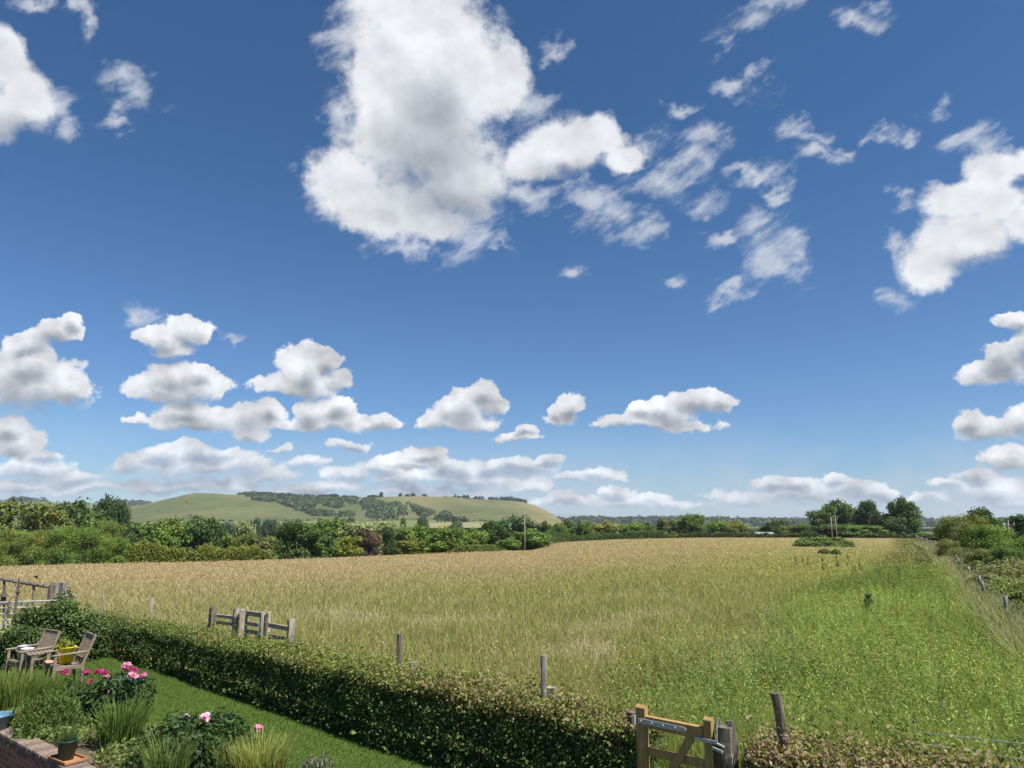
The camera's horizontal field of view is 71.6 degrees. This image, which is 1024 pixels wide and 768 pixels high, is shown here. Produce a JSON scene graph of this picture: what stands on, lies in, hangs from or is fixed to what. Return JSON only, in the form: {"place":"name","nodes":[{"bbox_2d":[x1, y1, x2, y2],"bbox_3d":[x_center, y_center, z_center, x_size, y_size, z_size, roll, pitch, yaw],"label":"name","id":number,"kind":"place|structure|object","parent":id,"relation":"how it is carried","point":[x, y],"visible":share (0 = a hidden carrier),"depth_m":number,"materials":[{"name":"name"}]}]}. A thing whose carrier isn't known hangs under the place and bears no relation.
{"place":"outdoors","nodes":[
{"label":"outdoors","id":0,"kind":"place"},
{"bbox_2d":[0,496,98,526],"bbox_3d":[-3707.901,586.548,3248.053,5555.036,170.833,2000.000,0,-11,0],"label":"ridge","id":1,"kind":"structure","parent":0,"point":[58,503],"depth_m":3173.86,"materials":[{"name":"green plant"}]},
{"bbox_2d":[47,724,143,767],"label":"soil","id":2,"kind":"structure","parent":0,"point":[84,749],"depth_m":9.70,"materials":[{"name":"brown soil"}]},
{"bbox_2d":[0,663,51,710],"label":"daylily clump","id":3,"kind":"object","parent":2,"relation":"on","point":[13,694],"visible":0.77,"depth_m":11.71,"materials":[{"name":"green plant"}]},
{"bbox_2d":[7,723,51,746],"bbox_3d":[-6.802,4.970,10.069,0.594,0.295,0.554,0,-11,0],"label":"garden plant","id":4,"kind":"object","parent":2,"relation":"on","point":[32,735],"visible":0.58,"depth_m":9.98,"materials":[{"name":"green plant"}]},
{"bbox_2d":[18,669,70,704],"bbox_3d":[-8.066,5.222,12.182,0.960,0.542,0.916,0,-11,0],"label":"daylily clump","id":5,"kind":"object","parent":2,"relation":"on","point":[56,684],"visible":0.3,"depth_m":12.16,"materials":[{"name":"green plant"}]},
{"bbox_2d":[13,684,85,739],"bbox_3d":[-6.833,4.801,10.452,0.982,0.775,0.917,-9,-14,37],"label":"garden plant","id":6,"kind":"object","parent":2,"relation":"on","point":[52,708],"visible":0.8,"depth_m":10.34,"materials":[{"name":"green plant"}]},
{"bbox_2d":[41,673,95,721],"bbox_3d":[-7.013,4.967,11.221,0.862,0.749,0.840,6,-13,-26],"label":"garden plant","id":7,"kind":"object","parent":2,"relation":"on","point":[71,690],"visible":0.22,"depth_m":11.24,"materials":[{"name":"green plant"}]},
{"bbox_2d":[60,662,157,723],"bbox_3d":[-6.468,4.909,11.378,1.447,0.855,1.290,6,-13,-27],"label":"peony","id":8,"kind":"object","parent":2,"relation":"on","point":[111,686],"visible":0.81,"depth_m":11.28,"materials":[{"name":"green plant"}]},
{"bbox_2d":[86,690,161,749],"bbox_3d":[-5.419,4.696,9.892,1.032,0.675,0.953,0,-11,0],"label":"iris clump","id":9,"kind":"object","parent":2,"relation":"on","point":[114,728],"visible":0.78,"depth_m":9.78,"materials":[{"name":"green plant"}]},
{"bbox_2d":[0,677,265,767],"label":"bed weeds","id":10,"kind":"object","parent":2,"relation":"on","point":[87,729],"visible":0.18,"depth_m":9.69,"materials":[{"name":"green plant"}]},
{"bbox_2d":[135,720,207,767],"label":"golden grass","id":11,"kind":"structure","parent":2,"relation":"on","point":[154,761],"depth_m":8.42,"materials":[{"name":"green plant"}]},
{"bbox_2d":[118,707,311,767],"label":"peony","id":12,"kind":"object","parent":2,"relation":"on","point":[206,724],"visible":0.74,"depth_m":9.02,"materials":[{"name":"green plant"}]},
{"bbox_2d":[0,654,529,767],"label":"lawn","id":13,"kind":"structure","parent":0,"point":[328,749],"depth_m":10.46,"materials":[{"name":"green plant"}]},
{"bbox_2d":[4,629,60,680],"bbox_3d":[-9.451,5.365,13.962,0.655,0.938,0.710,-8,-14,33],"label":"garden chair","id":14,"kind":"object","parent":13,"relation":"on","point":[48,638],"visible":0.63,"depth_m":13.94,"materials":[{"name":"grey wood"}]},
{"bbox_2d":[25,649,55,682],"bbox_3d":[-9.117,5.468,13.644,0.446,0.610,0.480,10,-15,-42],"label":"tray table","id":15,"kind":"object","parent":13,"relation":"on","point":[32,654],"visible":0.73,"depth_m":13.62,"materials":[{"name":"grey wood"}]},
{"bbox_2d":[0,587,112,670],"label":"rose shrub","id":16,"kind":"object","parent":13,"relation":"on","point":[29,624],"visible":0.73,"depth_m":15.85,"materials":[{"name":"green plant"}]},
{"bbox_2d":[44,631,96,686],"bbox_3d":[-8.467,5.285,13.565,0.710,0.938,0.655,11,-16,-43],"label":"garden chair","id":17,"kind":"object","parent":13,"relation":"on","point":[85,646],"visible":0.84,"depth_m":13.54,"materials":[{"name":"grey wood"}]},
{"bbox_2d":[57,645,76,663],"bbox_3d":[-8.493,5.161,13.536,0.316,0.292,0.316,5,-12,-22],"label":"bucket","id":18,"kind":"object","parent":17,"relation":"on","point":[66,659],"visible":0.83,"depth_m":13.43,"materials":[{"name":"yellow plastic"}]},
{"bbox_2d":[204,730,261,767],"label":"tufted grass","id":19,"kind":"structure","parent":13,"relation":"on","point":[222,757],"depth_m":8.67,"materials":[{"name":"green plant"}]},
{"bbox_2d":[220,725,298,767],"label":"golden grass","id":20,"kind":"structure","parent":13,"relation":"on","point":[248,757],"depth_m":8.48,"materials":[{"name":"green plant"}]},
{"bbox_2d":[131,654,439,762],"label":"hedge foot weeds","id":21,"kind":"object","parent":13,"relation":"on","point":[352,732],"visible":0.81,"depth_m":10.51,"materials":[{"name":"green plant"}]},
{"bbox_2d":[300,751,335,767],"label":"garden plant","id":22,"kind":"object","parent":13,"relation":"on","point":[319,763],"visible":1,"depth_m":8.68,"materials":[{"name":"green plant"}]},
{"bbox_2d":[128,493,562,528],"bbox_3d":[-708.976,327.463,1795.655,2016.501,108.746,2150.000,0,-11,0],"label":"hill","id":23,"kind":"structure","parent":0,"point":[234,508],"depth_m":1359.48,"materials":[{"name":"green plant"}]},
{"bbox_2d":[237,491,451,518],"bbox_3d":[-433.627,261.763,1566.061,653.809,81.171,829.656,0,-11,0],"label":"hillside scrub","id":24,"kind":"object","parent":23,"relation":"on","point":[308,506],"visible":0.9,"depth_m":1365.14,"materials":[{"name":"green plant"}]},
{"bbox_2d":[433,513,530,521],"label":"foot of hill scrub","id":25,"kind":"object","parent":23,"relation":"on","point":[446,518],"visible":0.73,"depth_m":1076.29,"materials":[{"name":"green plant"}]},
{"bbox_2d":[0,529,1023,767],"bbox_3d":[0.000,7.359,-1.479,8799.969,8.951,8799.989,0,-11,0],"label":"ground","id":26,"kind":"structure","parent":0,"point":[925,530],"depth_m":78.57,"materials":[{"name":"plant"}]},
{"bbox_2d":[0,528,28,565],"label":"bush","id":27,"kind":"object","parent":26,"relation":"on","point":[17,543],"visible":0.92,"depth_m":88.71,"materials":[{"name":"green plant"}]},
{"bbox_2d":[0,498,53,552],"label":"tree","id":28,"kind":"object","parent":26,"relation":"on","point":[37,510],"visible":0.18,"depth_m":129.89,"materials":[{"name":"green plant"}]},
{"bbox_2d":[12,529,56,565],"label":"bush","id":29,"kind":"object","parent":26,"relation":"on","point":[34,548],"visible":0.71,"depth_m":90.30,"materials":[{"name":"green plant"}]},
{"bbox_2d":[16,501,77,553],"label":"tree","id":30,"kind":"object","parent":26,"relation":"on","point":[56,519],"visible":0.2,"depth_m":139.97,"materials":[{"name":"green plant"}]},
{"bbox_2d":[0,727,95,767],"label":"garden wall","id":31,"kind":"structure","parent":26,"relation":"on","point":[27,753],"depth_m":9.59,"materials":[{"name":"brick"}]},
{"bbox_2d":[47,753,87,765],"bbox_3d":[-5.617,4.733,8.973,0.470,0.040,0.272,-8,-14,34],"label":"plant tray","id":32,"kind":"object","parent":31,"relation":"on","point":[78,758],"visible":0.79,"depth_m":8.91,"materials":[{"name":"ceramic"}]},
{"bbox_2d":[57,737,78,760],"bbox_3d":[-5.637,4.628,8.994,0.246,0.227,0.246,5,-12,-22],"label":"flower pot","id":33,"kind":"object","parent":32,"relation":"on","point":[66,750],"visible":0.84,"depth_m":8.91,"materials":[{"name":"green plastic"}]},
{"bbox_2d":[0,552,101,565],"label":"hedge","id":34,"kind":"object","parent":26,"relation":"on","point":[60,562],"visible":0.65,"depth_m":90.59,"materials":[{"name":"green plant"}]},
{"bbox_2d":[46,585,55,605],"bbox_3d":[-11.586,5.948,17.675,0.193,1.842,0.174,0,-11,0],"label":"gate post","id":35,"kind":"object","parent":26,"relation":"on","point":[50,592],"visible":0.26,"depth_m":17.77,"materials":[{"name":"grey wood"}]},
{"bbox_2d":[0,577,48,627],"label":"rail fence","id":36,"kind":"object","parent":35,"relation":"attached to","point":[29,583],"visible":0.61,"depth_m":17.92,"materials":[{"name":"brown wood"}]},
{"bbox_2d":[37,526,86,564],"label":"bush","id":37,"kind":"object","parent":26,"relation":"on","point":[63,548],"visible":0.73,"depth_m":91.75,"materials":[{"name":"green plant"}]},
{"bbox_2d":[57,582,68,637],"bbox_3d":[-11.284,5.941,17.678,0.160,1.942,0.160,-2,-11,10],"label":"gate post","id":38,"kind":"object","parent":26,"relation":"on","point":[62,585],"visible":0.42,"depth_m":17.78,"materials":[{"name":"grey wood"}]},
{"bbox_2d":[0,599,63,627],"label":"metal gate","id":39,"kind":"structure","parent":38,"relation":"attached to","point":[8,613],"depth_m":17.59,"materials":[{"name":"silver metal"}]},
{"bbox_2d":[54,497,107,555],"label":"tree","id":40,"kind":"object","parent":26,"relation":"on","point":[81,514],"visible":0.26,"depth_m":145.75,"materials":[{"name":"green plant"}]},
{"bbox_2d":[61,524,108,564],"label":"bush","id":41,"kind":"object","parent":26,"relation":"on","point":[89,543],"visible":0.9,"depth_m":93.16,"materials":[{"name":"green plant"}]},
{"bbox_2d":[94,517,128,549],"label":"bush","id":42,"kind":"object","parent":26,"relation":"on","point":[114,527],"visible":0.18,"depth_m":104.68,"materials":[{"name":"green plant"}]},
{"bbox_2d":[98,537,133,563],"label":"bush","id":43,"kind":"object","parent":26,"relation":"on","point":[121,543],"visible":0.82,"depth_m":95.08,"materials":[{"name":"green plant"}]},
{"bbox_2d":[103,497,132,540],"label":"tree","id":44,"kind":"object","parent":26,"relation":"on","point":[120,514],"visible":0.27,"depth_m":160.38,"materials":[{"name":"green plant"}]},
{"bbox_2d":[127,520,157,561],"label":"tree","id":45,"kind":"object","parent":26,"relation":"on","point":[140,531],"visible":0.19,"depth_m":136.95,"materials":[{"name":"green plant"}]},
{"bbox_2d":[146,515,197,562],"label":"tree","id":46,"kind":"object","parent":26,"relation":"on","point":[170,531],"visible":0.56,"depth_m":133.45,"materials":[{"name":"green plant"}]},
{"bbox_2d":[101,539,277,562],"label":"hedge","id":47,"kind":"object","parent":26,"relation":"on","point":[157,550],"visible":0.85,"depth_m":101.14,"materials":[{"name":"green plant"}]},
{"bbox_2d":[177,513,221,560],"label":"tree","id":48,"kind":"object","parent":26,"relation":"on","point":[195,522],"visible":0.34,"depth_m":137.17,"materials":[{"name":"green plant"}]},
{"bbox_2d":[196,519,228,561],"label":"tree","id":49,"kind":"object","parent":26,"relation":"on","point":[215,533],"visible":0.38,"depth_m":137.96,"materials":[{"name":"green plant"}]},
{"bbox_2d":[231,520,256,545],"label":"tree","id":50,"kind":"object","parent":26,"relation":"on","point":[239,531],"visible":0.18,"depth_m":169.65,"materials":[{"name":"green plant"}]},
{"bbox_2d":[250,535,278,560],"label":"bush","id":51,"kind":"object","parent":26,"relation":"on","point":[268,543],"visible":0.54,"depth_m":111.26,"materials":[{"name":"green plant"}]},
{"bbox_2d":[271,519,313,559],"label":"tree","id":52,"kind":"object","parent":26,"relation":"on","point":[292,546],"visible":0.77,"depth_m":112.18,"materials":[{"name":"green plant"}]},
{"bbox_2d":[304,528,340,558],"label":"tree","id":53,"kind":"object","parent":26,"relation":"on","point":[320,542],"visible":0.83,"depth_m":113.25,"materials":[{"name":"green plant"}]},
{"bbox_2d":[296,516,350,558],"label":"tree","id":54,"kind":"object","parent":26,"relation":"on","point":[335,524],"visible":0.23,"depth_m":156.84,"materials":[{"name":"green plant"}]},
{"bbox_2d":[331,535,364,557],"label":"tree","id":55,"kind":"object","parent":26,"relation":"on","point":[348,545],"visible":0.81,"depth_m":117.71,"materials":[{"name":"green plant"}]},
{"bbox_2d":[332,520,378,554],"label":"tree","id":56,"kind":"object","parent":26,"relation":"on","point":[351,528],"visible":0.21,"depth_m":155.75,"materials":[{"name":"green plant"}]},
{"bbox_2d":[352,527,380,555],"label":"tree","id":57,"kind":"object","parent":26,"relation":"on","point":[370,544],"visible":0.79,"depth_m":120.40,"materials":[{"name":"purple plant"}]},
{"bbox_2d":[81,602,668,767],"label":"hedge","id":58,"kind":"object","parent":26,"relation":"on","point":[374,692],"visible":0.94,"depth_m":9.71,"materials":[{"name":"green plant"}]},
{"bbox_2d":[367,521,403,555],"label":"tree","id":59,"kind":"object","parent":26,"relation":"on","point":[394,526],"visible":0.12,"depth_m":168.88,"materials":[{"name":"green plant"}]},
{"bbox_2d":[381,528,397,555],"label":"tree","id":60,"kind":"object","parent":26,"relation":"on","point":[390,544],"visible":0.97,"depth_m":123.31,"materials":[{"name":"green plant"}]},
{"bbox_2d":[393,526,415,554],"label":"tree","id":61,"kind":"object","parent":26,"relation":"on","point":[405,533],"visible":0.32,"depth_m":137.14,"materials":[{"name":"green plant"}]},
{"bbox_2d":[395,540,427,555],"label":"tree","id":62,"kind":"object","parent":26,"relation":"on","point":[412,547],"visible":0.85,"depth_m":124.96,"materials":[{"name":"green plant"}]},
{"bbox_2d":[409,523,441,552],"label":"tree","id":63,"kind":"object","parent":26,"relation":"on","point":[420,534],"visible":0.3,"depth_m":151.22,"materials":[{"name":"green plant"}]},
{"bbox_2d":[423,526,467,553],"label":"tree","id":64,"kind":"object","parent":26,"relation":"on","point":[444,539],"visible":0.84,"depth_m":132.44,"materials":[{"name":"green plant"}]},
{"bbox_2d":[457,527,488,544],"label":"tree","id":65,"kind":"object","parent":26,"relation":"on","point":[472,536],"visible":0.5,"depth_m":151.55,"materials":[{"name":"green plant"}]},
{"bbox_2d":[446,543,506,552],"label":"hedge","id":66,"kind":"object","parent":26,"relation":"on","point":[480,547],"visible":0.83,"depth_m":136.01,"materials":[{"name":"green plant"}]},
{"bbox_2d":[480,520,512,551],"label":"tree","id":67,"kind":"object","parent":26,"relation":"on","point":[492,528],"visible":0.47,"depth_m":158.98,"materials":[{"name":"green plant"}]},
{"bbox_2d":[492,538,523,550],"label":"tree","id":68,"kind":"object","parent":26,"relation":"on","point":[511,544],"visible":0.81,"depth_m":147.86,"materials":[{"name":"green plant"}]},
{"bbox_2d":[494,514,538,537],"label":"tree","id":69,"kind":"object","parent":26,"relation":"on","point":[517,522],"visible":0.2,"depth_m":218.52,"materials":[{"name":"green plant"}]},
{"bbox_2d":[509,528,553,549],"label":"tree","id":70,"kind":"object","parent":26,"relation":"on","point":[535,538],"visible":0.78,"depth_m":150.70,"materials":[{"name":"green plant"}]},
{"bbox_2d":[540,655,546,761],"bbox_3d":[0.395,4.154,8.705,0.086,1.573,0.094,-5,-12,23],"label":"fence post","id":71,"kind":"object","parent":26,"relation":"on","point":[543,682],"visible":0.42,"depth_m":8.78,"materials":[{"name":"grey wood"}]},
{"bbox_2d":[568,520,596,535],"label":"tree","id":72,"kind":"object","parent":26,"relation":"on","point":[581,528],"visible":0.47,"depth_m":220.53,"materials":[{"name":"green plant"}]},
{"bbox_2d":[592,520,621,539],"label":"tree","id":73,"kind":"object","parent":26,"relation":"on","point":[602,527],"visible":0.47,"depth_m":226.67,"materials":[{"name":"green plant"}]},
{"bbox_2d":[547,528,672,543],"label":"hedge","id":74,"kind":"object","parent":26,"relation":"on","point":[557,536],"visible":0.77,"depth_m":210.12,"materials":[{"name":"green plant"}]},
{"bbox_2d":[663,519,685,535],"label":"tree","id":75,"kind":"object","parent":26,"relation":"on","point":[675,530],"visible":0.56,"depth_m":229.72,"materials":[{"name":"green plant"}]},
{"bbox_2d":[669,513,711,537],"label":"tree","id":76,"kind":"object","parent":26,"relation":"on","point":[692,523],"visible":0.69,"depth_m":229.04,"materials":[{"name":"green plant"}]},
{"bbox_2d":[715,718,738,767],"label":"gate post","id":77,"kind":"object","parent":26,"relation":"on","point":[729,756],"visible":0.91,"depth_m":6.87,"materials":[{"name":"grey wood"}]},
{"bbox_2d":[633,704,724,767],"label":"garden gate","id":78,"kind":"structure","parent":77,"relation":"attached to","point":[644,722],"depth_m":7.16,"materials":[{"name":"brown wood"}]},
{"bbox_2d":[723,519,751,536],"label":"tree","id":79,"kind":"object","parent":26,"relation":"on","point":[733,526],"visible":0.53,"depth_m":231.52,"materials":[{"name":"green plant"}]},
{"bbox_2d":[672,531,822,537],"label":"hedge","id":80,"kind":"object","parent":26,"relation":"on","point":[701,534],"visible":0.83,"depth_m":218.69,"materials":[{"name":"green plant"}]},
{"bbox_2d":[756,518,789,533],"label":"tree","id":81,"kind":"object","parent":26,"relation":"on","point":[773,526],"visible":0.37,"depth_m":256.32,"materials":[{"name":"green plant"}]},
{"bbox_2d":[770,692,790,751],"bbox_3d":[2.662,3.782,6.798,0.256,1.561,0.113,0,-11,0],"label":"fence post","id":82,"kind":"object","parent":26,"relation":"on","point":[778,707],"visible":0.7,"depth_m":6.87,"materials":[{"name":"grey wood"}]},
{"bbox_2d":[556,514,1012,526],"bbox_3d":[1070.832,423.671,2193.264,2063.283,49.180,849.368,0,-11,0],"label":"distant wood","id":83,"kind":"object","parent":26,"relation":"on","point":[761,522],"visible":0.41,"depth_m":1934.09,"materials":[{"name":"green plant"}]},
{"bbox_2d":[602,558,1023,767],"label":"weeds","id":84,"kind":"object","parent":26,"relation":"on","point":[922,574],"visible":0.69,"depth_m":12.15,"materials":[{"name":"green plant"}]},
{"bbox_2d":[804,510,837,530],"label":"tree","id":85,"kind":"object","parent":26,"relation":"on","point":[819,517],"visible":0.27,"depth_m":231.31,"materials":[{"name":"green plant"}]},
{"bbox_2d":[792,535,855,546],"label":"bramble mound","id":86,"kind":"object","parent":26,"relation":"on","point":[821,541],"visible":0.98,"depth_m":111.56,"materials":[{"name":"green plant"}]},
{"bbox_2d":[808,523,861,537],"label":"bush","id":87,"kind":"object","parent":26,"relation":"on","point":[826,531],"visible":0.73,"depth_m":221.65,"materials":[{"name":"green plant"}]},
{"bbox_2d":[820,498,857,525],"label":"tree","id":88,"kind":"object","parent":26,"relation":"on","point":[844,510],"visible":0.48,"depth_m":232.56,"materials":[{"name":"green plant"}]},
{"bbox_2d":[840,525,894,537],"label":"bush","id":89,"kind":"object","parent":26,"relation":"on","point":[866,529],"visible":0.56,"depth_m":219.65,"materials":[{"name":"green plant"}]},
{"bbox_2d":[856,499,881,530],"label":"tree","id":90,"kind":"object","parent":26,"relation":"on","point":[870,514],"visible":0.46,"depth_m":233.36,"materials":[{"name":"green plant"}]},
{"bbox_2d":[738,705,1013,767],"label":"hedge","id":91,"kind":"object","parent":26,"relation":"on","point":[806,751],"visible":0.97,"depth_m":6.51,"materials":[{"name":"green plant"}]},
{"bbox_2d":[879,513,922,537],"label":"tree","id":92,"kind":"object","parent":26,"relation":"on","point":[896,525],"visible":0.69,"depth_m":226.20,"materials":[{"name":"green plant"}]},
{"bbox_2d":[885,495,924,533],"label":"tree","id":93,"kind":"object","parent":26,"relation":"on","point":[905,507],"visible":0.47,"depth_m":229.24,"materials":[{"name":"green plant"}]},
{"bbox_2d":[934,538,964,556],"bbox_3d":[34.918,13.336,56.224,2.638,2.434,2.527,-9,-14,37],"label":"bush","id":94,"kind":"object","parent":26,"relation":"on","point":[945,545],"visible":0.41,"depth_m":56.20,"materials":[{"name":"green plant"}]},
{"bbox_2d":[929,512,989,550],"bbox_3d":[38.687,13.215,60.647,4.784,4.684,5.927,4,-12,-17],"label":"bush","id":95,"kind":"object","parent":26,"relation":"on","point":[947,531],"visible":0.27,"depth_m":60.68,"materials":[{"name":"green plant"}]},
{"bbox_2d":[961,548,994,564],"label":"bush","id":96,"kind":"object","parent":26,"relation":"on","point":[981,554],"visible":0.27,"depth_m":42.39,"materials":[{"name":"green plant"}]},
{"bbox_2d":[957,523,1015,553],"bbox_3d":[33.004,11.307,48.772,4.092,3.626,5.070,-9,-14,37],"label":"bush","id":97,"kind":"object","parent":26,"relation":"on","point":[981,536],"visible":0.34,"depth_m":48.89,"materials":[{"name":"green plant"}]},
{"bbox_2d":[966,506,1007,528],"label":"tree","id":98,"kind":"object","parent":26,"relation":"on","point":[989,516],"visible":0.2,"depth_m":89.19,"materials":[{"name":"green plant"}]},
{"bbox_2d":[970,554,1023,580],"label":"bramble bush","id":99,"kind":"object","parent":26,"relation":"on","point":[1009,567],"visible":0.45,"depth_m":32.81,"materials":[{"name":"green plant"}]},
{"bbox_2d":[979,533,1023,562],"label":"bush","id":100,"kind":"object","parent":26,"relation":"on","point":[1018,544],"visible":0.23,"depth_m":39.40,"materials":[{"name":"green plant"}]},
{"bbox_2d":[982,545,1023,576],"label":"bush","id":101,"kind":"object","parent":26,"relation":"on","point":[996,553],"visible":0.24,"depth_m":36.11,"materials":[{"name":"green plant"}]},
{"bbox_2d":[985,575,1023,595],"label":"bramble bush","id":102,"kind":"object","parent":26,"relation":"on","point":[1011,586],"visible":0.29,"depth_m":24.75,"materials":[{"name":"green plant"}]},
{"bbox_2d":[1003,513,1023,541],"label":"tree","id":103,"kind":"object","parent":26,"relation":"on","point":[1018,527],"visible":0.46,"depth_m":115.80,"materials":[{"name":"green plant"}]},
{"bbox_2d":[0,0,1023,519],"label":"sky","id":104,"kind":"structure","parent":0,"point":[568,258],"materials":[{"name":"blue"}]},
{"bbox_2d":[914,540,1023,665],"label":"verge grass","id":105,"kind":"structure","parent":0,"point":[962,576],"depth_m":21.14,"materials":[{"name":"green plant"}]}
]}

